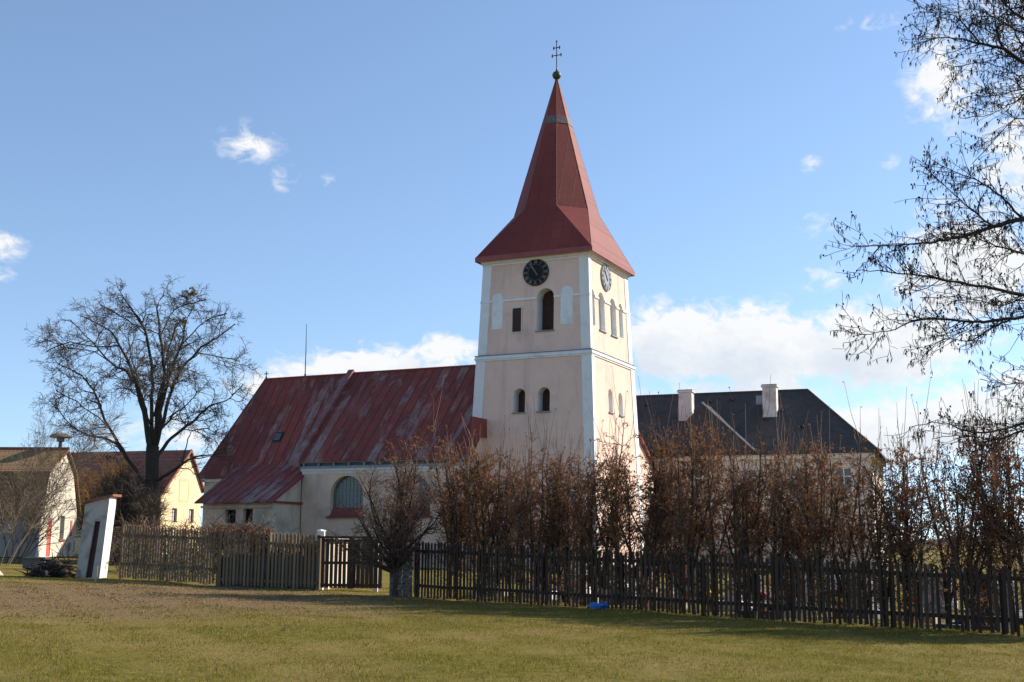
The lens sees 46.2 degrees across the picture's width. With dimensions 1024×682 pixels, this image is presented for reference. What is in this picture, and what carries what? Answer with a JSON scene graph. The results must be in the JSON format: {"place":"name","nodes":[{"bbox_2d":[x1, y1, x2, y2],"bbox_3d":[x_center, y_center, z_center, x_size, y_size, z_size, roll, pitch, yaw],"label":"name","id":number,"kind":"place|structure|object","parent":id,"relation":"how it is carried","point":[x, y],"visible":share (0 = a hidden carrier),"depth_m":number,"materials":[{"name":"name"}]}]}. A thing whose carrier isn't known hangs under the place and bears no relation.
{"place":"outdoors","nodes":[
{"label":"outdoors","id":0,"kind":"place"},
{"bbox_2d":[0,546,1023,681],"bbox_3d":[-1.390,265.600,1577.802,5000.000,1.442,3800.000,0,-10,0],"label":"ground","id":1,"kind":"structure","parent":0,"point":[113,573],"depth_m":18.66,"materials":[{"name":"green plant"}]},
{"bbox_2d":[22,557,49,569],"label":"stone trough","id":2,"kind":"object","parent":1,"relation":"on","point":[28,561],"visible":0.65,"depth_m":47.10,"materials":[{"name":"stone"}]},
{"bbox_2d":[0,447,80,556],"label":"white house","id":3,"kind":"structure","parent":1,"relation":"on","point":[43,550],"depth_m":67.14,"materials":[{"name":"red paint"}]},
{"bbox_2d":[49,432,70,446],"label":"siren","id":4,"kind":"object","parent":3,"relation":"on","point":[59,441],"visible":0.58,"depth_m":68.80,"materials":[{"name":"grey metal"}]},
{"bbox_2d":[0,455,89,562],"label":"bare shrub","id":5,"kind":"object","parent":1,"relation":"on","point":[33,534],"visible":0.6,"depth_m":55.85,"materials":[{"name":"brown plant"}]},
{"bbox_2d":[14,553,76,577],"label":"brush pile","id":6,"kind":"object","parent":1,"relation":"on","point":[54,567],"visible":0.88,"depth_m":40.52,"materials":[{"name":"wood"}]},
{"bbox_2d":[49,538,79,561],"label":"dry weeds","id":7,"kind":"object","parent":1,"relation":"on","point":[67,546],"visible":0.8,"depth_m":58.91,"materials":[{"name":"brown plant"}]},
{"bbox_2d":[0,394,130,565],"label":"young tree","id":8,"kind":"object","parent":1,"relation":"on","point":[41,497],"visible":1,"depth_m":53.22,"materials":[{"name":"brown plant"}]},
{"bbox_2d":[95,566,97,581],"bbox_3d":[-12.857,7.306,37.090,0.060,0.700,0.040,5,-8,-11],"label":"wooden stake","id":9,"kind":"object","parent":1,"relation":"on","point":[96,573],"visible":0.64,"depth_m":37.09,"materials":[{"name":"brown wood"}]},
{"bbox_2d":[76,494,121,577],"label":"leaning pillar","id":10,"kind":"structure","parent":1,"relation":"on","point":[96,532],"depth_m":40.12,"materials":[{"name":"paint"}]},
{"bbox_2d":[75,444,139,541],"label":"tree","id":11,"kind":"object","parent":1,"relation":"on","point":[80,523],"visible":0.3,"depth_m":72.81,"materials":[{"name":"plant"}]},
{"bbox_2d":[78,512,163,570],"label":"bramble thicket","id":12,"kind":"object","parent":1,"relation":"on","point":[114,546],"visible":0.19,"depth_m":47.80,"materials":[{"name":"brown plant"}]},
{"bbox_2d":[93,470,158,564],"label":"bare shrub","id":13,"kind":"object","parent":1,"relation":"on","point":[121,493],"visible":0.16,"depth_m":57.70,"materials":[{"name":"brown plant"}]},
{"bbox_2d":[88,478,173,565],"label":"bare shrub","id":14,"kind":"object","parent":1,"relation":"on","point":[136,503],"visible":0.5,"depth_m":56.64,"materials":[{"name":"brown plant"}]},
{"bbox_2d":[91,452,172,559],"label":"bare shrub","id":15,"kind":"object","parent":1,"relation":"on","point":[121,475],"visible":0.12,"depth_m":65.07,"materials":[{"name":"brown plant"}]},
{"bbox_2d":[72,449,203,553],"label":"gabled house","id":16,"kind":"structure","parent":1,"relation":"on","point":[187,491],"depth_m":84.45,"materials":[{"name":"beige paint"}]},
{"bbox_2d":[23,273,266,562],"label":"lime tree","id":17,"kind":"object","parent":1,"relation":"on","point":[153,431],"visible":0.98,"depth_m":61.68,"materials":[{"name":"brown plant"}]},
{"bbox_2d":[119,524,220,585],"bbox_3d":[-11.023,6.984,38.482,4.801,2.197,0.187,-6,-12,34],"label":"picket fence","id":18,"kind":"object","parent":1,"relation":"on","point":[146,537],"visible":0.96,"depth_m":38.38,"materials":[{"name":"brown wood"}]},
{"bbox_2d":[124,536,216,583],"bbox_3d":[-10.861,7.062,38.672,5.047,2.116,0.966,-6,-11,34],"label":"vine","id":19,"kind":"object","parent":18,"relation":"attached to","point":[174,561],"visible":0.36,"depth_m":38.68,"materials":[{"name":"brown plant"}]},
{"bbox_2d":[121,509,230,552],"bbox_3d":[-10.675,6.114,38.664,5.244,1.416,1.260,-6,-12,34],"label":"vine","id":20,"kind":"object","parent":18,"relation":"attached to","point":[212,527],"visible":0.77,"depth_m":38.59,"materials":[{"name":"brown plant"}]},
{"bbox_2d":[133,516,229,574],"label":"bramble thicket","id":21,"kind":"object","parent":1,"relation":"on","point":[172,545],"visible":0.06,"depth_m":46.49,"materials":[{"name":"brown plant"}]},
{"bbox_2d":[163,514,253,575],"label":"bramble thicket","id":22,"kind":"object","parent":1,"relation":"on","point":[210,541],"visible":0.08,"depth_m":44.70,"materials":[{"name":"brown plant"}]},
{"bbox_2d":[218,529,322,589],"bbox_3d":[-7.360,6.751,36.335,3.791,2.067,0.255,-4,-11,26],"label":"picket fence","id":23,"kind":"object","parent":1,"relation":"on","point":[282,570],"visible":0.95,"depth_m":36.23,"materials":[{"name":"brown wood"}]},
{"bbox_2d":[199,510,281,562],"bbox_3d":[-8.302,6.085,37.105,3.065,1.672,1.357,-5,-11,27],"label":"vine","id":24,"kind":"object","parent":23,"relation":"attached to","point":[241,529],"visible":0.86,"depth_m":36.91,"materials":[{"name":"brown plant"}]},
{"bbox_2d":[236,527,327,565],"bbox_3d":[-7.053,6.377,36.635,3.285,1.454,1.186,-4,-11,25],"label":"vine","id":25,"kind":"object","parent":23,"relation":"attached to","point":[289,546],"visible":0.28,"depth_m":36.43,"materials":[{"name":"brown plant"}]},
{"bbox_2d":[316,529,325,589],"bbox_3d":[-5.695,6.600,35.675,0.261,1.980,0.261,5,-11,-27],"label":"gate post","id":26,"kind":"object","parent":1,"relation":"on","point":[321,531],"visible":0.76,"depth_m":35.72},
{"bbox_2d":[323,542,347,589],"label":"wall","id":27,"kind":"structure","parent":1,"relation":"on","point":[333,564],"depth_m":37.47,"materials":[{"name":"grey paint"}]},
{"bbox_2d":[317,536,383,588],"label":"picket gate","id":28,"kind":"structure","parent":1,"relation":"on","point":[355,577],"depth_m":35.19,"materials":[{"name":"brown wood"}]},
{"bbox_2d":[373,544,378,591],"bbox_3d":[-4.055,6.747,35.774,0.181,1.860,0.181,5,-11,-27],"label":"gate post","id":29,"kind":"object","parent":1,"relation":"on","point":[375,589],"visible":0.02,"depth_m":35.60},
{"bbox_2d":[328,428,453,596],"bbox_3d":[-3.277,4.715,32.961,3.541,4.691,3.998,0,-10,0],"label":"hornbeam tree","id":30,"kind":"object","parent":1,"relation":"on","point":[397,540],"visible":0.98,"depth_m":32.35,"materials":[{"name":"brown plant"}]},
{"bbox_2d":[386,546,414,596],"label":"stone pier","id":31,"kind":"structure","parent":1,"relation":"on","point":[405,573],"depth_m":32.69,"materials":[{"name":"grey stone"}]},
{"bbox_2d":[194,40,658,568],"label":"church","id":32,"kind":"structure","parent":1,"relation":"on","point":[554,325],"depth_m":70.20,"materials":[{"name":"beige paint"}]},
{"bbox_2d":[415,374,492,597],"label":"hornbeam tree","id":33,"kind":"object","parent":1,"relation":"on","point":[457,472],"visible":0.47,"depth_m":33.24,"materials":[{"name":"brown plant"}]},
{"bbox_2d":[423,434,497,597],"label":"hornbeam tree","id":34,"kind":"object","parent":1,"relation":"on","point":[452,496],"visible":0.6,"depth_m":32.66,"materials":[{"name":"brown plant"}]},
{"bbox_2d":[449,429,499,598],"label":"hornbeam tree","id":35,"kind":"object","parent":1,"relation":"on","point":[475,476],"visible":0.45,"depth_m":32.62,"materials":[{"name":"brown plant"}]},
{"bbox_2d":[451,412,528,599],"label":"hornbeam tree","id":36,"kind":"object","parent":1,"relation":"on","point":[483,525],"visible":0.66,"depth_m":32.00,"materials":[{"name":"brown plant"}]},
{"bbox_2d":[460,415,544,600],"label":"hornbeam tree","id":37,"kind":"object","parent":1,"relation":"on","point":[497,541],"visible":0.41,"depth_m":31.93,"materials":[{"name":"brown plant"}]},
{"bbox_2d":[480,425,537,601],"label":"hornbeam tree","id":38,"kind":"object","parent":1,"relation":"on","point":[501,494],"visible":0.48,"depth_m":31.79,"materials":[{"name":"brown plant"}]},
{"bbox_2d":[473,387,546,601],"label":"hornbeam tree","id":39,"kind":"object","parent":1,"relation":"on","point":[520,543],"visible":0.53,"depth_m":31.40,"materials":[{"name":"brown plant"}]},
{"bbox_2d":[0,576,1022,643],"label":"leaf litter","id":40,"kind":"object","parent":1,"relation":"on","point":[154,593],"visible":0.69,"depth_m":28.39,"materials":[{"name":"brown plant"}]},
{"bbox_2d":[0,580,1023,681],"bbox_3d":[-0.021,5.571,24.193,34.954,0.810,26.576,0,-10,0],"label":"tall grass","id":41,"kind":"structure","parent":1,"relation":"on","point":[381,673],"depth_m":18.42,"materials":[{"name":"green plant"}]},
{"bbox_2d":[497,394,560,602],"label":"hornbeam tree","id":42,"kind":"object","parent":1,"relation":"on","point":[539,482],"visible":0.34,"depth_m":31.32,"materials":[{"name":"brown plant"}]},
{"bbox_2d":[498,412,580,603],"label":"hornbeam tree","id":43,"kind":"object","parent":1,"relation":"on","point":[537,539],"visible":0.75,"depth_m":30.53,"materials":[{"name":"brown plant"}]},
{"bbox_2d":[525,574,556,599],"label":"gravestone","id":44,"kind":"object","parent":1,"relation":"on","point":[540,590],"visible":0.02,"depth_m":33.11,"materials":[{"name":"white stone"}]},
{"bbox_2d":[525,449,596,603],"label":"hornbeam tree","id":45,"kind":"object","parent":1,"relation":"on","point":[547,532],"visible":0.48,"depth_m":30.68,"materials":[{"name":"brown plant"}]},
{"bbox_2d":[556,572,575,601],"bbox_3d":[1.422,6.444,31.986,0.597,1.250,0.566,6,-11,-31],"label":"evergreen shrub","id":46,"kind":"object","parent":1,"relation":"on","point":[562,598],"visible":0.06,"depth_m":31.81,"materials":[{"name":"green plant"}]},
{"bbox_2d":[535,419,598,603],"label":"hornbeam tree","id":47,"kind":"object","parent":1,"relation":"on","point":[568,547],"visible":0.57,"depth_m":30.52,"materials":[{"name":"brown plant"}]},
{"bbox_2d":[556,561,590,593],"bbox_3d":[1.915,7.240,36.854,1.180,1.178,0.401,-6,-12,35],"label":"gravestone","id":48,"kind":"object","parent":1,"relation":"on","point":[575,574],"visible":0.02,"depth_m":36.72,"materials":[{"name":"white stone"}]},
{"bbox_2d":[559,429,606,605],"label":"hornbeam tree","id":49,"kind":"object","parent":1,"relation":"on","point":[580,487],"visible":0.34,"depth_m":30.44,"materials":[{"name":"brown plant"}]},
{"bbox_2d":[575,562,598,603],"bbox_3d":[1.882,6.343,32.433,1.086,1.521,0.370,-8,-13,41],"label":"gravestone","id":50,"kind":"object","parent":1,"relation":"on","point":[586,589],"visible":0.05,"depth_m":32.26,"materials":[{"name":"stone"}]},
{"bbox_2d":[553,440,644,601],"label":"hornbeam tree","id":51,"kind":"object","parent":1,"relation":"on","point":[587,526],"visible":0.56,"depth_m":29.67,"materials":[{"name":"brown plant"}]},
{"bbox_2d":[588,601,609,608],"bbox_3d":[2.108,6.337,28.777,0.634,0.191,0.306,-6,-11,34],"label":"plastic bag","id":52,"kind":"object","parent":1,"relation":"on","point":[600,605],"visible":0.98,"depth_m":28.69,"materials":[{"name":"blue plastic"}]},
{"bbox_2d":[557,366,641,603],"bbox_3d":[2.243,3.696,30.161,2.107,6.081,2.302,1,-10,9],"label":"hornbeam tree","id":53,"kind":"object","parent":1,"relation":"on","point":[583,519],"visible":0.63,"depth_m":29.51,"materials":[{"name":"brown plant"}]},
{"bbox_2d":[579,390,646,586],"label":"hornbeam tree","id":54,"kind":"object","parent":1,"relation":"on","point":[616,546],"visible":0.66,"depth_m":29.35,"materials":[{"name":"brown plant"}]},
{"bbox_2d":[602,564,636,605],"bbox_3d":[2.874,6.445,31.646,1.114,1.112,0.379,-6,-11,34],"label":"gravestone","id":55,"kind":"object","parent":1,"relation":"on","point":[624,590],"visible":0.02,"depth_m":31.46,"materials":[{"name":"grey stone"}]},
{"bbox_2d":[610,579,631,604],"bbox_3d":[2.760,6.454,30.970,0.520,0.686,0.582,5,-11,-25],"label":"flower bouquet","id":56,"kind":"object","parent":1,"relation":"on","point":[618,588],"visible":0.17,"depth_m":30.89,"materials":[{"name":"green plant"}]},
{"bbox_2d":[596,395,685,609],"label":"hornbeam tree","id":57,"kind":"object","parent":1,"relation":"on","point":[629,541],"visible":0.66,"depth_m":28.98,"materials":[{"name":"brown plant"}]},
{"bbox_2d":[603,378,687,610],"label":"hornbeam tree","id":58,"kind":"object","parent":1,"relation":"on","point":[653,548],"visible":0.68,"depth_m":28.90,"materials":[{"name":"brown plant"}]},
{"bbox_2d":[635,583,656,607],"bbox_3d":[3.358,6.417,30.306,0.541,0.621,0.582,0,-10,0],"label":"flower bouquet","id":59,"kind":"object","parent":1,"relation":"on","point":[644,600],"visible":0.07,"depth_m":30.12,"materials":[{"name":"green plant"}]},
{"bbox_2d":[625,416,711,610],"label":"hornbeam tree","id":60,"kind":"object","parent":1,"relation":"on","point":[659,475],"visible":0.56,"depth_m":28.85,"materials":[{"name":"brown plant"}]},
{"bbox_2d":[660,587,686,608],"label":"gravestone","id":61,"kind":"object","parent":1,"relation":"on","point":[673,602],"visible":0.04,"depth_m":30.61,"materials":[{"name":"stone"}]},
{"bbox_2d":[645,383,732,612],"bbox_3d":[4.180,3.744,28.592,2.251,5.534,1.698,-4,-10,23],"label":"hornbeam tree","id":62,"kind":"object","parent":1,"relation":"on","point":[676,478],"visible":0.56,"depth_m":28.49,"materials":[{"name":"brown plant"}]},
{"bbox_2d":[677,566,706,598],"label":"gravestone","id":63,"kind":"object","parent":1,"relation":"on","point":[686,587],"visible":0.05,"depth_m":34.27,"materials":[{"name":"grey stone"}]},
{"bbox_2d":[662,391,729,614],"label":"hornbeam tree","id":64,"kind":"object","parent":1,"relation":"on","point":[690,535],"visible":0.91,"depth_m":28.04,"materials":[{"name":"brown plant"}]},
{"bbox_2d":[695,556,710,599],"bbox_3d":[5.096,6.434,32.192,0.635,1.448,0.700,0,-10,0],"label":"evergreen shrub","id":65,"kind":"object","parent":1,"relation":"on","point":[700,584],"visible":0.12,"depth_m":32.07,"materials":[{"name":"green plant"}]},
{"bbox_2d":[673,414,743,615],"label":"hornbeam tree","id":66,"kind":"object","parent":1,"relation":"on","point":[707,536],"visible":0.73,"depth_m":27.93,"materials":[{"name":"brown plant"}]},
{"bbox_2d":[414,541,1023,635],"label":"picket fence","id":67,"kind":"object","parent":1,"relation":"on","point":[467,553],"visible":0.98,"depth_m":26.96,"materials":[{"name":"brown wood"}]},
{"bbox_2d":[719,550,752,610],"bbox_3d":[5.465,5.929,29.723,1.135,1.589,0.386,-8,-13,41],"label":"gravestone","id":68,"kind":"object","parent":1,"relation":"on","point":[732,595],"visible":0.12,"depth_m":29.59,"materials":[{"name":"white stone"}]},
{"bbox_2d":[696,414,782,616],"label":"hornbeam tree","id":69,"kind":"object","parent":1,"relation":"on","point":[732,524],"visible":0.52,"depth_m":27.70,"materials":[{"name":"brown plant"}]},
{"bbox_2d":[706,411,772,617],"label":"hornbeam tree","id":70,"kind":"object","parent":1,"relation":"on","point":[745,506],"visible":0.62,"depth_m":27.56,"materials":[{"name":"brown plant"}]},
{"bbox_2d":[741,575,765,603],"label":"gravestone","id":71,"kind":"object","parent":1,"relation":"on","point":[751,595],"visible":0.01,"depth_m":33.02,"materials":[{"name":"grey stone"}]},
{"bbox_2d":[716,377,793,618],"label":"hornbeam tree","id":72,"kind":"object","parent":1,"relation":"on","point":[741,531],"visible":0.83,"depth_m":27.35,"materials":[{"name":"brown plant"}]},
{"bbox_2d":[636,384,895,568],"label":"rectory","id":73,"kind":"structure","parent":1,"relation":"on","point":[798,404],"depth_m":79.73,"materials":[{"name":"paint"}]},
{"bbox_2d":[738,572,811,619],"bbox_3d":[6.197,5.880,28.121,1.059,1.196,1.991,-7,-12,35],"label":"gravestone","id":74,"kind":"object","parent":1,"relation":"on","point":[780,608],"visible":0.08,"depth_m":27.92,"materials":[{"name":"black stone"}]},
{"bbox_2d":[748,399,816,619],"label":"hornbeam tree","id":75,"kind":"object","parent":1,"relation":"on","point":[784,543],"visible":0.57,"depth_m":26.93,"materials":[{"name":"brown plant"}]},
{"bbox_2d":[750,448,826,619],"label":"hornbeam tree","id":76,"kind":"object","parent":1,"relation":"on","point":[787,555],"visible":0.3,"depth_m":26.85,"materials":[{"name":"brown plant"}]},
{"bbox_2d":[768,413,841,620],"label":"hornbeam tree","id":77,"kind":"object","parent":1,"relation":"on","point":[806,485],"visible":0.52,"depth_m":26.66,"materials":[{"name":"brown plant"}]},
{"bbox_2d":[770,392,864,622],"bbox_3d":[6.543,3.658,26.160,2.132,5.073,1.727,0,-10,-6],"label":"hornbeam tree","id":78,"kind":"object","parent":1,"relation":"on","point":[816,553],"visible":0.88,"depth_m":26.02,"materials":[{"name":"brown plant"}]},
{"bbox_2d":[815,574,831,611],"bbox_3d":[7.505,6.032,29.119,0.640,1.348,0.634,0,-10,0],"label":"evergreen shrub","id":79,"kind":"object","parent":1,"relation":"on","point":[825,591],"visible":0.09,"depth_m":29.02,"materials":[{"name":"green plant"}]},
{"bbox_2d":[799,381,880,623],"bbox_3d":[7.294,3.539,26.295,1.685,5.327,2.208,-4,-11,26],"label":"hornbeam tree","id":80,"kind":"object","parent":1,"relation":"on","point":[835,493],"visible":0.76,"depth_m":25.87,"materials":[{"name":"brown plant"}]},
{"bbox_2d":[840,577,879,618],"bbox_3d":[7.966,5.949,27.776,1.006,1.005,0.342,-8,-13,42],"label":"gravestone","id":81,"kind":"object","parent":1,"relation":"on","point":[857,602],"visible":0.07,"depth_m":27.59,"materials":[{"name":"grey stone"}]},
{"bbox_2d":[818,427,916,623],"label":"hornbeam tree","id":82,"kind":"object","parent":1,"relation":"on","point":[860,538],"visible":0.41,"depth_m":25.74,"materials":[{"name":"brown plant"}]},
{"bbox_2d":[866,574,889,605],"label":"gravestone","id":83,"kind":"object","parent":1,"relation":"on","point":[878,604],"visible":0.02,"depth_m":34.51,"materials":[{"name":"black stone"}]},
{"bbox_2d":[841,427,917,626],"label":"hornbeam tree","id":84,"kind":"object","parent":1,"relation":"on","point":[877,513],"visible":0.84,"depth_m":25.27,"materials":[{"name":"brown plant"}]},
{"bbox_2d":[845,432,947,626],"bbox_3d":[8.118,3.947,25.332,1.992,4.325,2.168,-3,-8,18],"label":"hornbeam tree","id":85,"kind":"object","parent":1,"relation":"on","point":[897,496],"visible":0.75,"depth_m":25.26,"materials":[{"name":"brown plant"}]},
{"bbox_2d":[901,598,914,622],"bbox_3d":[8.647,5.851,26.133,0.490,0.562,0.527,0,-10,0],"label":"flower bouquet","id":86,"kind":"object","parent":1,"relation":"on","point":[913,606],"visible":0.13,"depth_m":25.98,"materials":[{"name":"red plant"}]},
{"bbox_2d":[879,387,949,627],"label":"hornbeam tree","id":87,"kind":"object","parent":1,"relation":"on","point":[920,558],"visible":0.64,"depth_m":25.03,"materials":[{"name":"brown plant"}]},
{"bbox_2d":[896,564,937,623],"bbox_3d":[9.042,5.683,26.986,0.958,1.341,0.326,-7,-12,39],"label":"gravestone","id":88,"kind":"object","parent":1,"relation":"on","point":[930,618],"visible":0.03,"depth_m":26.62,"materials":[{"name":"stone"}]},
{"bbox_2d":[820,0,1023,483],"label":"alder tree","id":89,"kind":"object","parent":1,"relation":"on","point":[1009,221],"visible":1,"depth_m":15.44,"materials":[{"name":"brown plant"}]},
{"bbox_2d":[922,572,944,613],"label":"gravestone","id":90,"kind":"object","parent":1,"relation":"on","point":[941,601],"visible":0.1,"depth_m":30.12,"materials":[{"name":"grey stone"}]},
{"bbox_2d":[897,377,990,623],"bbox_3d":[9.038,3.367,25.100,1.753,5.351,2.292,-2,-10,11],"label":"hornbeam tree","id":91,"kind":"object","parent":1,"relation":"on","point":[951,554],"visible":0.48,"depth_m":25.06,"materials":[{"name":"brown plant"}]},
{"bbox_2d":[913,382,1019,629],"bbox_3d":[9.291,3.339,24.312,2.058,5.155,1.748,4,-10,-20],"label":"hornbeam tree","id":92,"kind":"object","parent":1,"relation":"on","point":[969,555],"visible":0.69,"depth_m":24.24,"materials":[{"name":"brown plant"}]},
{"bbox_2d":[936,573,1009,629],"bbox_3d":[9.784,5.543,25.382,1.072,1.212,2.016,-6,-12,34],"label":"gravestone","id":93,"kind":"object","parent":1,"relation":"on","point":[984,626],"visible":0.09,"depth_m":25.91,"materials":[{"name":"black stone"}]},
{"bbox_2d":[948,379,1023,630],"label":"hornbeam tree","id":94,"kind":"object","parent":1,"relation":"on","point":[990,550],"visible":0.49,"depth_m":24.24,"materials":[{"name":"brown plant"}]},
{"bbox_2d":[955,379,1023,632],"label":"hornbeam tree","id":95,"kind":"object","parent":1,"relation":"on","point":[1018,465],"visible":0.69,"depth_m":24.07,"materials":[{"name":"brown plant"}]},
{"bbox_2d":[967,411,1023,618],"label":"hornbeam tree","id":96,"kind":"object","parent":1,"relation":"on","point":[1019,555],"visible":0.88,"depth_m":23.73,"materials":[{"name":"brown plant"}]},
{"bbox_2d":[974,444,1023,569],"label":"hornbeam tree","id":97,"kind":"object","parent":1,"relation":"on","point":[1017,518],"visible":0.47,"depth_m":23.97,"materials":[{"name":"brown plant"}]},
{"bbox_2d":[1006,581,1021,617],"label":"gravestone","id":98,"kind":"object","parent":1,"relation":"on","point":[1020,613],"visible":0.05,"depth_m":29.02,"materials":[{"name":"grey stone"}]},
{"bbox_2d":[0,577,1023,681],"bbox_3d":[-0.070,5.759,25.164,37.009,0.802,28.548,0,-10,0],"label":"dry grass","id":99,"kind":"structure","parent":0,"point":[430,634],"depth_m":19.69,"materials":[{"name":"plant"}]},
{"bbox_2d":[0,0,1023,542],"label":"sky","id":100,"kind":"structure","parent":0,"point":[341,169],"materials":[{"name":"blue"}]},
{"bbox_2d":[760,591,770,610],"bbox_3d":[5.882,6.150,28.198,0.475,0.548,0.462,-2,-10,14],"label":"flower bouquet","id":101,"kind":"object","parent":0,"point":[765,599],"visible":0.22,"depth_m":28.16,"materials":[{"name":"red plant"}]},
{"bbox_2d":[827,597,842,617],"bbox_3d":[7.426,6.088,27.421,0.351,0.485,0.383,5,-11,-28],"label":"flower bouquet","id":102,"kind":"object","parent":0,"point":[836,603],"visible":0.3,"depth_m":27.33,"materials":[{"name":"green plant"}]},
{"bbox_2d":[925,535,1023,546],"bbox_3d":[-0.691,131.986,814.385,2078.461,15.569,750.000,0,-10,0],"label":"hills","id":103,"kind":"structure","parent":0,"point":[963,540],"depth_m":870.03,"materials":[{"name":"plant"}]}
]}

